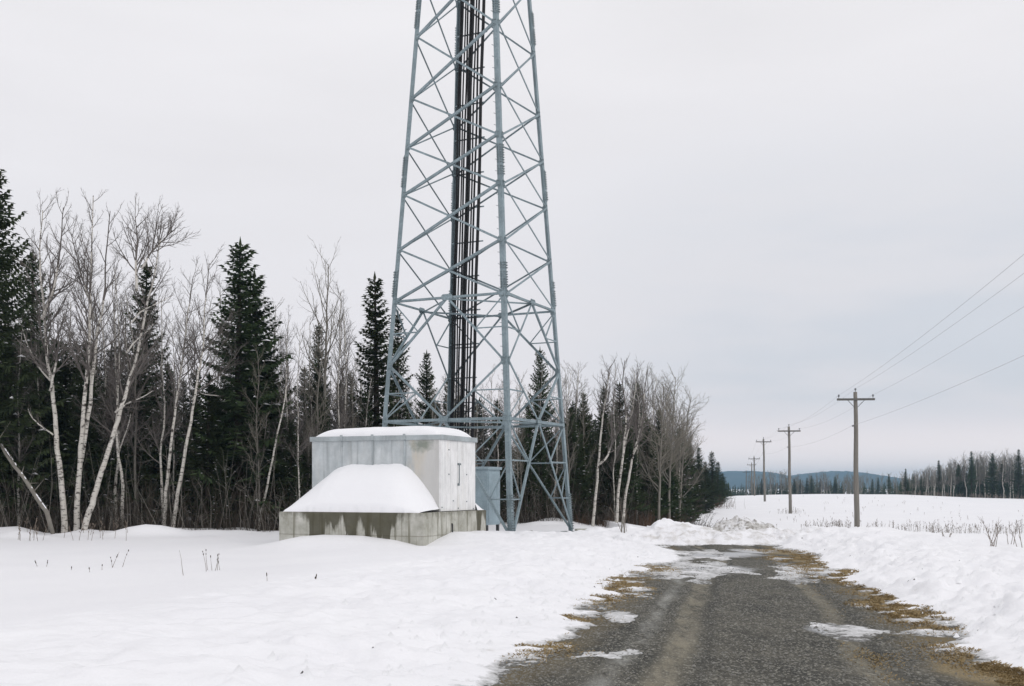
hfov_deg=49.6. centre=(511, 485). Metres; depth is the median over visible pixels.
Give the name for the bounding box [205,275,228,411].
bare tree
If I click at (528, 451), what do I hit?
bare tree
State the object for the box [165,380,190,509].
spruce tree
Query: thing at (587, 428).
spruce tree
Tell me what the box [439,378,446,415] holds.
bare tree
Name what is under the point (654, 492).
spruce tree
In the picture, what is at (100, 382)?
spruce tree
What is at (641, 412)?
bare tree
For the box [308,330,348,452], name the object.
bare tree
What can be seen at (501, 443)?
spruce tree
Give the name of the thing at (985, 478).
bare tree
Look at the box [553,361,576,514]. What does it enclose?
bare tree
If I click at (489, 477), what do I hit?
equipment cabinet
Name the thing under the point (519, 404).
bare tree
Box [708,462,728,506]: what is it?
spruce tree
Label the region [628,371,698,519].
bare tree
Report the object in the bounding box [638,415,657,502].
bare tree
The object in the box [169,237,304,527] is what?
spruce tree
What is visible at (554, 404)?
bare tree
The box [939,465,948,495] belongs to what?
bare tree
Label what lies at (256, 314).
spruce tree
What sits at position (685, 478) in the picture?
bare tree
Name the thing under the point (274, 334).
bare tree
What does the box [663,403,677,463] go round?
bare tree
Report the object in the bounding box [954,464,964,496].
spruce tree
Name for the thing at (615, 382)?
bare tree
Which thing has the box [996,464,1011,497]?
spruce tree
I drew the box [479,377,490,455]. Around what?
bare tree
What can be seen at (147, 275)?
spruce tree
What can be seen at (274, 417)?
bare tree
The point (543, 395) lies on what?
spruce tree
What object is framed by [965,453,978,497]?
spruce tree
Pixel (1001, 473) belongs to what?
bare tree
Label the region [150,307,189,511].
bare tree
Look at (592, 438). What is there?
spruce tree
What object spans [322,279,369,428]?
bare tree
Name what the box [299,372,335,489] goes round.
spruce tree
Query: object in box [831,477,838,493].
spruce tree
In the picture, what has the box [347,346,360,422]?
bare tree
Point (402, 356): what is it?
spruce tree
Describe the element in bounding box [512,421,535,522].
spruce tree
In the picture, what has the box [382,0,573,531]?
lattice tower
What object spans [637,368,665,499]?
bare tree
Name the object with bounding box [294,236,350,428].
bare tree
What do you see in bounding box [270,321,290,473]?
bare tree
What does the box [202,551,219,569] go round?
dead weed
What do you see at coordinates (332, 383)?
bare tree
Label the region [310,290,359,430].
bare tree
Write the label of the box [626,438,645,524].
spruce tree
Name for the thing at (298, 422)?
bare tree
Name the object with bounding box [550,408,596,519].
spruce tree
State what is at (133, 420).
bare tree
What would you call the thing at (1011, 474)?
bare tree
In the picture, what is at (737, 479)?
hills
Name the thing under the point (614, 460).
bare tree
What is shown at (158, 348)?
bare tree
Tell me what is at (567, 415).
bare tree
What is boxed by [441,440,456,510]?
door leaf
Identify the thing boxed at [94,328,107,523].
bare tree
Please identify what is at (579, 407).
bare tree
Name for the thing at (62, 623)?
snow ground
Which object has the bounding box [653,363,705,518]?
bare tree
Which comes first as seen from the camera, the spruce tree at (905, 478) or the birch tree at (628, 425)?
the birch tree at (628, 425)
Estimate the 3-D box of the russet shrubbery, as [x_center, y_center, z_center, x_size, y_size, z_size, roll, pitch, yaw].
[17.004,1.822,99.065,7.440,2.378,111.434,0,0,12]
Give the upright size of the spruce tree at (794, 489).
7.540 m
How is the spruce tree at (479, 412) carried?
on the snow ground at (62, 623)
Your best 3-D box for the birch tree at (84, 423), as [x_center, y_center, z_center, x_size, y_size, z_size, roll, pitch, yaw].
[-13.627,-3.884,35.556,2.456,11.448,2.519,0,0,0]
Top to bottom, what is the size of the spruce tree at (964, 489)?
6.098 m
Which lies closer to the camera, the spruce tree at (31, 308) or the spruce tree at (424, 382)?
the spruce tree at (31, 308)
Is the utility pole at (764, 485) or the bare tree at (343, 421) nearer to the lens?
the bare tree at (343, 421)
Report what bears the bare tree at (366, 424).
on the snow ground at (62, 623)
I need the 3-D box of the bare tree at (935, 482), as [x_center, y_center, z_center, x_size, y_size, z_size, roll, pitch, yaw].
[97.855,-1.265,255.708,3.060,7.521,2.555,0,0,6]
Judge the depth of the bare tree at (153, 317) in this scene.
46.70 m
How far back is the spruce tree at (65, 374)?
39.31 m
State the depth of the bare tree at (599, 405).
52.71 m
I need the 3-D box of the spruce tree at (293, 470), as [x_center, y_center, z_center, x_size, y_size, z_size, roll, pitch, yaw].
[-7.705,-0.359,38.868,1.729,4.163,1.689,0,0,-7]
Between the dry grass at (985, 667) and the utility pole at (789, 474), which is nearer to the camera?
the dry grass at (985, 667)
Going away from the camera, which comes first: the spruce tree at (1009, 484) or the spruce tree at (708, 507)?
the spruce tree at (708, 507)
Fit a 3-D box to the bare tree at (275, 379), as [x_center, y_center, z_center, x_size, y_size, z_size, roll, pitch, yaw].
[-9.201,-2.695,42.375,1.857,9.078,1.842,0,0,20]
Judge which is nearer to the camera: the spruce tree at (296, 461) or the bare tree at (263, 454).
the bare tree at (263, 454)
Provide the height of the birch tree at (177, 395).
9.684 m
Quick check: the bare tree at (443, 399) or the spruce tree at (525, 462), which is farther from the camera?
the spruce tree at (525, 462)
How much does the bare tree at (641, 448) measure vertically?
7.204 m
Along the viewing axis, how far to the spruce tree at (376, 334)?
43.88 m
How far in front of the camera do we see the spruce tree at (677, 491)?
66.87 m
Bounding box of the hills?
[708,471,910,488]
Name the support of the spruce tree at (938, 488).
on the snow ground at (62, 623)
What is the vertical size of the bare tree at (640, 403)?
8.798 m
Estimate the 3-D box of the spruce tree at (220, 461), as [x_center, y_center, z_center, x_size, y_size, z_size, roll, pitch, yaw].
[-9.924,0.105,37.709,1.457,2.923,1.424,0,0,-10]
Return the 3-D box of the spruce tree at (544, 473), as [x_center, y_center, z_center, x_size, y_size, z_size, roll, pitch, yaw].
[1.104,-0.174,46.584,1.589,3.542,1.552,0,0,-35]
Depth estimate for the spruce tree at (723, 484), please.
171.93 m
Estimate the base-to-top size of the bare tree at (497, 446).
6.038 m
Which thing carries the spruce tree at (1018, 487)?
on the snow ground at (62, 623)
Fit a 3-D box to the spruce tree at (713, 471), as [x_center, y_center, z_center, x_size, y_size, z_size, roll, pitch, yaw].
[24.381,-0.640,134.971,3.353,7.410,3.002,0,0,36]
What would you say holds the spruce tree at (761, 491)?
on the snow ground at (62, 623)
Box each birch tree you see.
[10,188,87,532]
[48,190,131,530]
[81,194,200,529]
[158,256,216,525]
[172,244,251,527]
[258,360,297,525]
[591,353,623,526]
[615,357,645,522]
[622,368,656,517]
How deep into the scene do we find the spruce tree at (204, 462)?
38.16 m
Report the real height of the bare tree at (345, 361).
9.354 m
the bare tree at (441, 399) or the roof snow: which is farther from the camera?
the bare tree at (441, 399)
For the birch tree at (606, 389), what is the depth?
45.76 m
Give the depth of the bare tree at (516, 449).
45.69 m
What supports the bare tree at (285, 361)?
on the snow ground at (62, 623)
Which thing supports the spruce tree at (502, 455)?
on the snow ground at (62, 623)
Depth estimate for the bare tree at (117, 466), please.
38.12 m
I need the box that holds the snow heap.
[710,515,777,531]
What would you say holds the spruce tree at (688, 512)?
on the snow ground at (62, 623)
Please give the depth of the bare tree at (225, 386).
39.34 m
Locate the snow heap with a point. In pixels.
(735, 523)
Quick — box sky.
[0,0,1023,480]
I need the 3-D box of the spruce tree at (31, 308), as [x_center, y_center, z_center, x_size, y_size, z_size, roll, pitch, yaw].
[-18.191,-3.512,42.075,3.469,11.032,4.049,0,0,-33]
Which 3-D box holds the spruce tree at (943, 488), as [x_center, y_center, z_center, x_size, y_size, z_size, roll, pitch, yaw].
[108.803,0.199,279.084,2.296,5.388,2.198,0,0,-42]
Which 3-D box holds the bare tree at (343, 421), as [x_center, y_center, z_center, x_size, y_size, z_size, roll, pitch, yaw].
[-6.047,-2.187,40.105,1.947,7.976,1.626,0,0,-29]
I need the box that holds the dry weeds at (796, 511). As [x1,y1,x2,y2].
[18,490,1023,540]
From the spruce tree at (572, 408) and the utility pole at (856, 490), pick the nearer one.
the spruce tree at (572, 408)
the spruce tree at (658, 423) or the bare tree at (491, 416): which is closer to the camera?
the bare tree at (491, 416)
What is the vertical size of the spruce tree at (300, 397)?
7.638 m
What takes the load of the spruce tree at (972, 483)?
on the snow ground at (62, 623)
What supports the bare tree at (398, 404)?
on the snow ground at (62, 623)
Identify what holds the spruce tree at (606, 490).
on the snow ground at (62, 623)
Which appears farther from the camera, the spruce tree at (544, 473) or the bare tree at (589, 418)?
the bare tree at (589, 418)
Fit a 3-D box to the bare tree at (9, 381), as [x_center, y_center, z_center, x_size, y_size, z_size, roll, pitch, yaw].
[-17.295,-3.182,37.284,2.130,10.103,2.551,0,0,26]
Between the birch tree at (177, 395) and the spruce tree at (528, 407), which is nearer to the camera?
the birch tree at (177, 395)
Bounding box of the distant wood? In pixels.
[716,463,1023,498]
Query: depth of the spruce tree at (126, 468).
47.94 m
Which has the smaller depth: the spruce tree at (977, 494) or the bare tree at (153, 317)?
the bare tree at (153, 317)
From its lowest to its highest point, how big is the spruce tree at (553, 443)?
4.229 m
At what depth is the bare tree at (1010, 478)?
266.60 m
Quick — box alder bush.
[666,505,716,526]
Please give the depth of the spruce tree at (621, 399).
53.93 m
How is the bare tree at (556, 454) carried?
on the snow ground at (62, 623)
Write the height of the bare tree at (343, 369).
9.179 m
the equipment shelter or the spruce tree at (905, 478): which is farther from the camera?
the spruce tree at (905, 478)
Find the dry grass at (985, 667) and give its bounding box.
[500,548,1023,685]
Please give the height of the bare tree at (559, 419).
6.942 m
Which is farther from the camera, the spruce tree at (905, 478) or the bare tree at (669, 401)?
the spruce tree at (905, 478)
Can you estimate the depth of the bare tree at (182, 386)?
45.71 m
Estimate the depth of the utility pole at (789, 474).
118.88 m
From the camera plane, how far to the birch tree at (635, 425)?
46.20 m
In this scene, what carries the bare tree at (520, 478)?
on the snow ground at (62, 623)
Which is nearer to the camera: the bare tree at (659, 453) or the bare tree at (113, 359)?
the bare tree at (113, 359)
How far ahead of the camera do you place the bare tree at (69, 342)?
43.32 m
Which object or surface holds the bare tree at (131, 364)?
on the snow ground at (62, 623)
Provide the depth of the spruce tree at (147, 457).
39.09 m
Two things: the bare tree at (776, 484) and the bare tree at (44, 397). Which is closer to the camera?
the bare tree at (44, 397)
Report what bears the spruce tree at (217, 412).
on the snow ground at (62, 623)
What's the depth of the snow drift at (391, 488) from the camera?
28.61 m
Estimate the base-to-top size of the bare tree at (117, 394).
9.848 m
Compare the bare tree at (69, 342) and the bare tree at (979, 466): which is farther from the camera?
the bare tree at (979, 466)
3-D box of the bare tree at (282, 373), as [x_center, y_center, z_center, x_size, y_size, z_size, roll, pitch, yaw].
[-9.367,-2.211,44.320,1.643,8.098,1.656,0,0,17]
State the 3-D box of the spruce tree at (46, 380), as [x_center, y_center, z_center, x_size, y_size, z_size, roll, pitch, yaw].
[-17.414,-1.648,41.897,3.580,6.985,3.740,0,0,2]
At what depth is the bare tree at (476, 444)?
46.15 m
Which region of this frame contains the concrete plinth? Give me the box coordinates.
[279,510,485,545]
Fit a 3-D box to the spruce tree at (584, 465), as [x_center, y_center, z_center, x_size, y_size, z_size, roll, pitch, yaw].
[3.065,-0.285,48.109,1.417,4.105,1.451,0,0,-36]
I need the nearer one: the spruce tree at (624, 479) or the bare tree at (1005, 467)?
the spruce tree at (624, 479)
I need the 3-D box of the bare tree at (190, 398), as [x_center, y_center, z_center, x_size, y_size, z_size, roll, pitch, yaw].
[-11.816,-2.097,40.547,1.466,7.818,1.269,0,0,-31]
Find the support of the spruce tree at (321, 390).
on the snow ground at (62, 623)
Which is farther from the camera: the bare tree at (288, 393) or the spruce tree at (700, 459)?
the spruce tree at (700, 459)
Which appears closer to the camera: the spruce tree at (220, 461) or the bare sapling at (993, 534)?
the bare sapling at (993, 534)
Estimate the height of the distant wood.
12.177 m
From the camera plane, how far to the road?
11.33 m
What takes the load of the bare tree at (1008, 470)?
on the snow ground at (62, 623)
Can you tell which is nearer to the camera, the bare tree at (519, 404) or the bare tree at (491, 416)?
the bare tree at (491, 416)
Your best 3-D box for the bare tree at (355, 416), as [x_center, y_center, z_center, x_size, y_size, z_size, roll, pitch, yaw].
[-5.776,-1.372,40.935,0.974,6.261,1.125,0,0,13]
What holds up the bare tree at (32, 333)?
on the snow ground at (62, 623)
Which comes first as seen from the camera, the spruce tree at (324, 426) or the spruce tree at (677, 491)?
the spruce tree at (324, 426)
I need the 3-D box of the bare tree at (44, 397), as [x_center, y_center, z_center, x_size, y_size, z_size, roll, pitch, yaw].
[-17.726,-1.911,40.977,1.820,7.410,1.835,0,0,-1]
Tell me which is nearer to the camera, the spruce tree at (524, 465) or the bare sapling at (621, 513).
the bare sapling at (621, 513)
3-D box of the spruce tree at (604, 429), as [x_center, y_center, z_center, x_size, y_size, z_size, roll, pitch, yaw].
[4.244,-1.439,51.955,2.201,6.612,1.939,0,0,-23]
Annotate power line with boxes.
[747,273,1023,469]
[748,254,1023,461]
[755,307,1022,464]
[757,355,1023,462]
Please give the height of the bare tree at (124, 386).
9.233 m
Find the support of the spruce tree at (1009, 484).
on the snow ground at (62, 623)
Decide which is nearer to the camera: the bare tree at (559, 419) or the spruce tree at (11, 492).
the spruce tree at (11, 492)
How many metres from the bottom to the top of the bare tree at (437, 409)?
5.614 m
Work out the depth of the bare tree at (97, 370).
39.70 m
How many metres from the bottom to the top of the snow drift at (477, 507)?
0.342 m
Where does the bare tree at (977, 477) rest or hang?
on the snow ground at (62, 623)
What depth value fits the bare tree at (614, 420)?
50.76 m
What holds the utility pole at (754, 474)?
on the snow ground at (62, 623)
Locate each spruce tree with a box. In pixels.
[0,169,86,524]
[0,330,50,528]
[3,354,51,524]
[12,250,73,525]
[27,352,81,524]
[37,342,106,528]
[41,340,76,516]
[42,342,129,528]
[68,343,88,508]
[75,347,127,520]
[89,347,126,523]
[89,392,120,525]
[105,349,170,524]
[109,263,183,523]
[116,362,131,519]
[124,371,174,512]
[143,368,192,526]
[144,387,164,523]
[159,361,183,488]
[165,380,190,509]
[168,396,245,527]
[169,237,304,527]
[174,369,205,525]
[175,372,237,524]
[201,447,240,528]
[211,269,311,527]
[235,401,286,521]
[269,419,306,518]
[274,371,306,525]
[293,368,310,496]
[296,325,332,479]
[297,372,327,499]
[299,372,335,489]
[301,382,332,495]
[303,397,330,488]
[339,373,357,427]
[346,272,403,427]
[355,395,373,427]
[371,310,415,426]
[410,350,440,425]
[442,378,456,425]
[469,397,490,466]
[470,406,484,465]
[477,399,515,513]
[483,406,514,521]
[512,417,535,519]
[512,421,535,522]
[513,403,533,506]
[516,349,562,510]
[523,442,552,518]
[544,431,563,516]
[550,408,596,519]
[562,393,604,507]
[565,401,578,442]
[573,434,600,522]
[586,413,602,514]
[588,385,610,516]
[591,442,623,520]
[592,422,643,516]
[609,381,632,473]
[617,431,636,493]
[619,428,652,518]
[624,381,662,515]
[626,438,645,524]
[632,417,675,521]
[650,409,683,516]
[651,446,684,521]
[672,464,686,518]
[673,425,704,521]
[683,441,710,520]
[693,447,710,503]
[695,462,719,512]
[707,451,726,507]
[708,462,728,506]
[719,473,731,501]
[758,479,763,494]
[792,479,796,493]
[797,479,802,493]
[804,478,809,493]
[808,476,813,493]
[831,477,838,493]
[869,480,875,493]
[873,478,881,493]
[885,474,891,492]
[900,469,907,494]
[904,478,910,494]
[910,474,916,494]
[919,477,922,493]
[934,460,944,495]
[940,478,947,495]
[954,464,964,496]
[961,473,969,496]
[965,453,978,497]
[967,462,980,495]
[974,460,987,497]
[980,453,1001,497]
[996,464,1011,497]
[1006,467,1015,496]
[1009,449,1023,498]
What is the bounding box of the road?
[492,544,1010,685]
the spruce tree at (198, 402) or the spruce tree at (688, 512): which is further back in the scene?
the spruce tree at (688, 512)
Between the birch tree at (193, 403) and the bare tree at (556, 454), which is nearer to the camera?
the birch tree at (193, 403)
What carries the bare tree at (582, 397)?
on the snow ground at (62, 623)
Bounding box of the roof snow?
[316,426,470,436]
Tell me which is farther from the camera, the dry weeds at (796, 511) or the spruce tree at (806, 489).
the spruce tree at (806, 489)
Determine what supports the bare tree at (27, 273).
on the snow ground at (62, 623)
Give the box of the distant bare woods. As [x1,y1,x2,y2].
[747,450,1023,498]
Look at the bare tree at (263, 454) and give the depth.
38.43 m
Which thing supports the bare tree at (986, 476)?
on the snow ground at (62, 623)
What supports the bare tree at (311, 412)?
on the snow ground at (62, 623)
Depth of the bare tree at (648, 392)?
64.99 m
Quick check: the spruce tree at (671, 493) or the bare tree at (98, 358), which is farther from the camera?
the spruce tree at (671, 493)
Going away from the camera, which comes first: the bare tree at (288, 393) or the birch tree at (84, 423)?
the birch tree at (84, 423)
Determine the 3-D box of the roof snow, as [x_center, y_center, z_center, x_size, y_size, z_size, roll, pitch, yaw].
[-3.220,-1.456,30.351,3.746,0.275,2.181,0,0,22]
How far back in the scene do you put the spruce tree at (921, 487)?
280.24 m
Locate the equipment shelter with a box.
[310,434,477,511]
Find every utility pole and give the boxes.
[747,462,752,494]
[753,457,759,495]
[756,437,771,500]
[778,424,800,513]
[837,388,874,526]
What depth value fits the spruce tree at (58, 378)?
43.92 m
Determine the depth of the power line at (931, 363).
51.22 m
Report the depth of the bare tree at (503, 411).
52.03 m
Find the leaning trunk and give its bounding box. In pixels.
[0,424,54,533]
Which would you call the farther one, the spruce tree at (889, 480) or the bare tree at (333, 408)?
the spruce tree at (889, 480)
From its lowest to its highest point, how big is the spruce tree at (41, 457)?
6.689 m
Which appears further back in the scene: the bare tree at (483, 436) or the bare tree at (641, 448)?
the bare tree at (641, 448)
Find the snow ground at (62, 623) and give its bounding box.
[0,489,1023,685]
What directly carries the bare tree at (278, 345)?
on the snow ground at (62, 623)
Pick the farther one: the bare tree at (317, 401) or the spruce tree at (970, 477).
the spruce tree at (970, 477)
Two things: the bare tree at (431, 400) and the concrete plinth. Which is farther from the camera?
the bare tree at (431, 400)
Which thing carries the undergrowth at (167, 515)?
on the snow ground at (62, 623)
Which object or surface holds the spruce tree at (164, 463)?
on the snow ground at (62, 623)
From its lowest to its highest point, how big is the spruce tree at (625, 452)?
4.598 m
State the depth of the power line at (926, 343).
47.88 m
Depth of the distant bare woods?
389.70 m
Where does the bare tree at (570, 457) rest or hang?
on the snow ground at (62, 623)
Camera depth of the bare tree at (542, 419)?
48.60 m
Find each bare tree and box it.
[0,267,33,422]
[0,313,40,525]
[13,250,46,527]
[15,240,45,384]
[30,335,52,517]
[55,292,99,460]
[66,271,122,528]
[70,257,123,527]
[72,246,137,525]
[87,301,107,519]
[89,272,158,529]
[93,314,189,521]
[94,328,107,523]
[97,265,134,499]
[105,283,150,525]
[107,295,136,519]
[113,274,162,524]
[121,275,165,369]
[124,285,164,442]
[130,286,184,515]
[148,281,169,507]
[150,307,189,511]
[168,324,189,505]
[175,325,200,526]
[198,278,246,524]
[203,336,226,403]
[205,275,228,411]
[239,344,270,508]
[244,350,283,529]
[247,409,274,527]
[262,296,285,527]
[265,297,289,408]
[266,305,320,505]
[266,311,288,390]
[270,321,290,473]
[275,330,299,493]
[279,315,320,498]
[279,328,310,499]
[279,344,302,488]
[281,328,295,418]
[290,305,322,491]
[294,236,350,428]
[294,371,319,492]
[298,314,346,459]
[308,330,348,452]
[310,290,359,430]
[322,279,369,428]
[326,357,336,428]
[327,317,354,429]
[330,307,356,425]
[332,311,358,426]
[345,367,360,428]
[347,335,368,420]
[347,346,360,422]
[350,356,364,422]
[356,367,378,427]
[384,356,410,426]
[405,373,413,422]
[428,379,441,425]
[431,390,443,425]
[437,385,445,425]
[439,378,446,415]
[469,376,491,466]
[476,388,487,466]
[478,367,513,462]
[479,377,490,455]
[484,381,516,472]
[497,361,513,518]
[503,420,520,483]
[511,372,526,520]
[511,385,525,522]
[514,370,528,447]
[523,411,533,518]
[532,363,561,486]
[533,357,559,498]
[541,377,574,517]
[550,371,561,457]
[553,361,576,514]
[554,364,579,475]
[555,375,569,487]
[559,413,578,512]
[566,364,587,443]
[572,362,596,462]
[576,377,597,489]
[586,386,596,518]
[593,364,616,490]
[596,372,623,519]
[605,399,624,475]
[610,356,622,423]
[627,363,654,476]
[628,368,645,447]
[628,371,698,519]
[631,386,651,521]
[633,378,654,469]
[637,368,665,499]
[638,362,662,442]
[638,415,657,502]
[647,374,660,425]
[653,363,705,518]
[660,370,673,443]
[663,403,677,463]
[665,385,708,521]
[673,413,692,493]
[681,412,704,485]
[772,472,782,494]
[932,469,939,495]
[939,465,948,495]
[946,462,955,495]
[951,463,959,496]
[955,451,969,496]
[974,459,984,497]
[975,454,984,492]
[976,459,982,496]
[978,452,989,488]
[980,460,988,497]
[995,453,1009,497]
[1002,448,1017,482]
[1006,449,1011,497]
[1007,458,1014,497]
[1008,455,1017,496]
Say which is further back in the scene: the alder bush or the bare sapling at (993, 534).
the alder bush
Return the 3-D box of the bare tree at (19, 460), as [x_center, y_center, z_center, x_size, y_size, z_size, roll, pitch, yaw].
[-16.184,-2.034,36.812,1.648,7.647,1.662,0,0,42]
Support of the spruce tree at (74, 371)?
on the snow ground at (62, 623)
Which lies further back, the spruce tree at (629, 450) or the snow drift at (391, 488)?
the spruce tree at (629, 450)
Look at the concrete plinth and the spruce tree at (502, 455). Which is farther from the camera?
the spruce tree at (502, 455)
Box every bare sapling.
[610,493,629,531]
[979,516,999,545]
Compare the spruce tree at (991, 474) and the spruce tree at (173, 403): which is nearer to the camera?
the spruce tree at (173, 403)
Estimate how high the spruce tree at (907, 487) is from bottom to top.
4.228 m
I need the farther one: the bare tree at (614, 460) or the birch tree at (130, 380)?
the bare tree at (614, 460)
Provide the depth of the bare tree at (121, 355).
43.46 m
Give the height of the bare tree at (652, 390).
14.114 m
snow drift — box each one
[283,464,438,512]
[475,503,482,509]
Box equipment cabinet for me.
[475,467,501,530]
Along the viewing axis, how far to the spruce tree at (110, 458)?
40.92 m
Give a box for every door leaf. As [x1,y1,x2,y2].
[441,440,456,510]
[457,441,474,510]
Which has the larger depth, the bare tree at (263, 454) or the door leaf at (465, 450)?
the bare tree at (263, 454)
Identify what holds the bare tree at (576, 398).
on the snow ground at (62, 623)
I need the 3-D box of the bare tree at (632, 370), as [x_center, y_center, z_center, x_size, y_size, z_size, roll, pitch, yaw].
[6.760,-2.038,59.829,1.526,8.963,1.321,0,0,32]
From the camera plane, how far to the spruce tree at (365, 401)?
43.14 m
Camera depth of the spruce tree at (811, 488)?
391.89 m
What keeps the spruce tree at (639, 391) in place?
on the snow ground at (62, 623)
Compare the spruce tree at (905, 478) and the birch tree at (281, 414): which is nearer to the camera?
the birch tree at (281, 414)
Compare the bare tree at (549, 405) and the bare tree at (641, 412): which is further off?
the bare tree at (641, 412)
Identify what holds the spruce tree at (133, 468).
on the snow ground at (62, 623)
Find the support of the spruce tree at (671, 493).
on the snow ground at (62, 623)
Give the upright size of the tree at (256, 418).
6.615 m
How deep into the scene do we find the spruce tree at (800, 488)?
393.94 m
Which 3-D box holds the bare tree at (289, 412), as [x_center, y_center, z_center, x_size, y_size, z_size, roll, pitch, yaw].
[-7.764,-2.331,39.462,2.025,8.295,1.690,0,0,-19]
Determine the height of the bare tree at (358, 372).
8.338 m
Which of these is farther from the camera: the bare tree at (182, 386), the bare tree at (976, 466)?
the bare tree at (976, 466)
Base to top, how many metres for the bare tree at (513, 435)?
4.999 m
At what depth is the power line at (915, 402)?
51.13 m
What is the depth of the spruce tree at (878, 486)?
391.87 m
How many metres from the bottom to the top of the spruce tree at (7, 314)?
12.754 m
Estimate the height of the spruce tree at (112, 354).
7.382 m
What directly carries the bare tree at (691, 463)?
on the snow ground at (62, 623)
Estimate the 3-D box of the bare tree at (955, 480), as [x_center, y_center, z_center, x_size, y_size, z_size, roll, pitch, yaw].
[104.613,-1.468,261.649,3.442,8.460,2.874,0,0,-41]
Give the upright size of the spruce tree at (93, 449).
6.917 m
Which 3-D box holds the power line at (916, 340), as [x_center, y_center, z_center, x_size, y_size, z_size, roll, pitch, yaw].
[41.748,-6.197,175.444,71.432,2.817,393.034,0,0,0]
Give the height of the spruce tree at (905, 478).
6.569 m
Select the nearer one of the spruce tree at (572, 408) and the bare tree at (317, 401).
the bare tree at (317, 401)
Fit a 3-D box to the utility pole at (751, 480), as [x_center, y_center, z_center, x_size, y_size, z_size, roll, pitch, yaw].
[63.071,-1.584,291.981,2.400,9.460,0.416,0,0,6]
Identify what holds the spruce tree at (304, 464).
on the snow ground at (62, 623)
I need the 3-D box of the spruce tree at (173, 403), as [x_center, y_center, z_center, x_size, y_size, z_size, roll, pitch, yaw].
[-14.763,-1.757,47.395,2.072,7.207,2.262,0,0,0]
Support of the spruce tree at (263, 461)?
on the snow ground at (62, 623)
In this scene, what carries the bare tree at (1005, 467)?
on the snow ground at (62, 623)
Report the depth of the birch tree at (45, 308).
35.84 m
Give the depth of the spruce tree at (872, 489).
394.93 m
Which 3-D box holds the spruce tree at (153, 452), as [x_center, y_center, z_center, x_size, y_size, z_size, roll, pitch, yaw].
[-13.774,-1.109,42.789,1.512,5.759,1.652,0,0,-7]
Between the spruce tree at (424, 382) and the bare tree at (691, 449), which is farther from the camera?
the bare tree at (691, 449)
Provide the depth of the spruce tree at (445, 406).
49.94 m
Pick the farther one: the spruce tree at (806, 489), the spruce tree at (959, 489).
the spruce tree at (806, 489)
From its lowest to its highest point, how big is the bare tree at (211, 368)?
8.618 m
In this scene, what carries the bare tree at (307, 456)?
on the snow ground at (62, 623)
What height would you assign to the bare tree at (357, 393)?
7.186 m
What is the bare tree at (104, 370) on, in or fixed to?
on the snow ground at (62, 623)
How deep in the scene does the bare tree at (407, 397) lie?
50.05 m
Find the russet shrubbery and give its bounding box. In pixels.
[573,494,744,526]
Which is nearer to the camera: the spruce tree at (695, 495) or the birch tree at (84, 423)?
the birch tree at (84, 423)
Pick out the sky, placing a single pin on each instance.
(775, 201)
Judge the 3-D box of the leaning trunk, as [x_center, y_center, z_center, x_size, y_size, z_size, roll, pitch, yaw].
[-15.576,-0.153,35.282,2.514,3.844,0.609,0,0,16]
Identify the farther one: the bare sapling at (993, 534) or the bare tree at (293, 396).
the bare tree at (293, 396)
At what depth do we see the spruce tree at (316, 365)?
45.92 m
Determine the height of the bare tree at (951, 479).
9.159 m
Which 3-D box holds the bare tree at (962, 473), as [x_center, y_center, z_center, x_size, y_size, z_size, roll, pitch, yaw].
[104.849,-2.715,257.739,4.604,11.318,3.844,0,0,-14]
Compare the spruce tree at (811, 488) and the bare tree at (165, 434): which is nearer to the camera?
the bare tree at (165, 434)
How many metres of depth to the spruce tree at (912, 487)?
275.88 m
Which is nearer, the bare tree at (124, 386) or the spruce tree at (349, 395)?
the bare tree at (124, 386)

